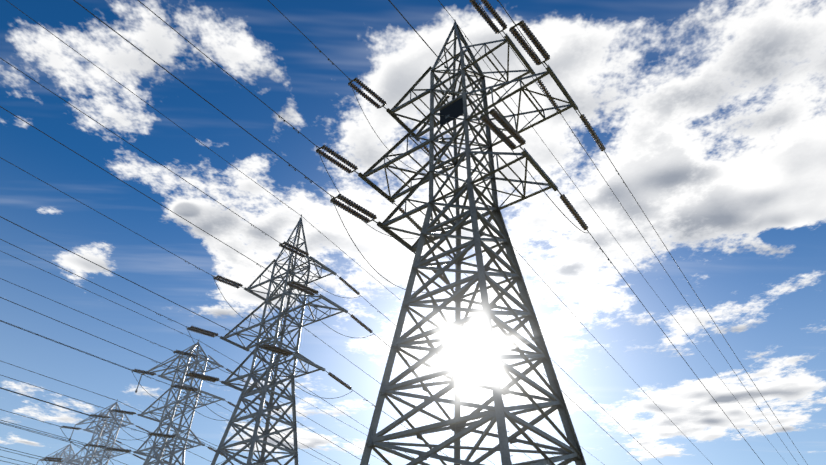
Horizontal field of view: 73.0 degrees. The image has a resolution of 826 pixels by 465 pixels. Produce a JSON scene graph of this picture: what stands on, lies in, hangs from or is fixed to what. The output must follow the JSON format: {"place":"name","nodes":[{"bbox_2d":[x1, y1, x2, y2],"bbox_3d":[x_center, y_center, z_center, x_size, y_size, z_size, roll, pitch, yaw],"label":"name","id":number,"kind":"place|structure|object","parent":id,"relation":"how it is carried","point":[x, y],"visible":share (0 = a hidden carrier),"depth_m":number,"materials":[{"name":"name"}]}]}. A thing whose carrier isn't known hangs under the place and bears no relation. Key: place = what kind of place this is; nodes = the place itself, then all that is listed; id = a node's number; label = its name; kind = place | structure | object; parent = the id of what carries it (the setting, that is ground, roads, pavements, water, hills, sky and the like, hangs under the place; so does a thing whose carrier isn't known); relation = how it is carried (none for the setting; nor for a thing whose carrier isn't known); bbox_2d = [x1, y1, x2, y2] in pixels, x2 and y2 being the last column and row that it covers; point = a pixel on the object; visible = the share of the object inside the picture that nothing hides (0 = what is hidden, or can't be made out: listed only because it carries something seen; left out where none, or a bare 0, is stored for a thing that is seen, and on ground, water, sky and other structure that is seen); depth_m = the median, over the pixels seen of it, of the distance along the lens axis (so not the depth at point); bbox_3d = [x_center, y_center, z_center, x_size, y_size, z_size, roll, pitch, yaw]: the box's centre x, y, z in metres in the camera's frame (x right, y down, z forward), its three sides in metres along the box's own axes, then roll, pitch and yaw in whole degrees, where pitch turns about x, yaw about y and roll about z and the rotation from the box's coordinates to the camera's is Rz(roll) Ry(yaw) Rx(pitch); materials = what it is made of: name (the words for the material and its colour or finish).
{"place":"outdoors","nodes":[
{"label":"outdoors","id":0,"kind":"place"},
{"bbox_2d":[0,0,825,464],"label":"sky","id":1,"kind":"structure","parent":0,"point":[711,114],"materials":[{"name":"blue"}]},
{"label":"ground","id":2,"kind":"structure","parent":0,"visible":0},
{"bbox_2d":[0,423,126,464],"bbox_3d":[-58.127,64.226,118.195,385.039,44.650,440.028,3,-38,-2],"label":"pylon","id":3,"kind":"object","parent":2,"relation":"on","point":[67,458],"visible":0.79,"depth_m":112.00,"materials":[{"name":"metal"}]},
{"bbox_2d":[0,361,254,464],"bbox_3d":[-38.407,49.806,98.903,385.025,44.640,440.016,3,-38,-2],"label":"pylon","id":4,"kind":"object","parent":2,"relation":"on","point":[95,453],"visible":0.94,"depth_m":91.09,"materials":[{"name":"metal"}]},
{"bbox_2d":[0,251,395,464],"bbox_3d":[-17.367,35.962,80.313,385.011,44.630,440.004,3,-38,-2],"label":"pylon","id":5,"kind":"object","parent":2,"relation":"on","point":[180,385],"visible":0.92,"depth_m":69.69,"materials":[{"name":"metal"}]},
{"bbox_2d":[0,0,604,464],"bbox_3d":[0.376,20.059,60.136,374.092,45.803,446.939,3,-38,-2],"label":"pylon","id":6,"kind":"object","parent":2,"relation":"on","point":[264,390],"visible":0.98,"depth_m":46.35,"materials":[{"name":"metal"}]},
{"bbox_2d":[73,0,807,464],"bbox_3d":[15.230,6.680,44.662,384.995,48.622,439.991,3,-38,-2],"label":"pylon","id":7,"kind":"object","parent":2,"relation":"on","point":[453,110],"visible":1,"depth_m":28.11,"materials":[{"name":"metal"}]}
]}

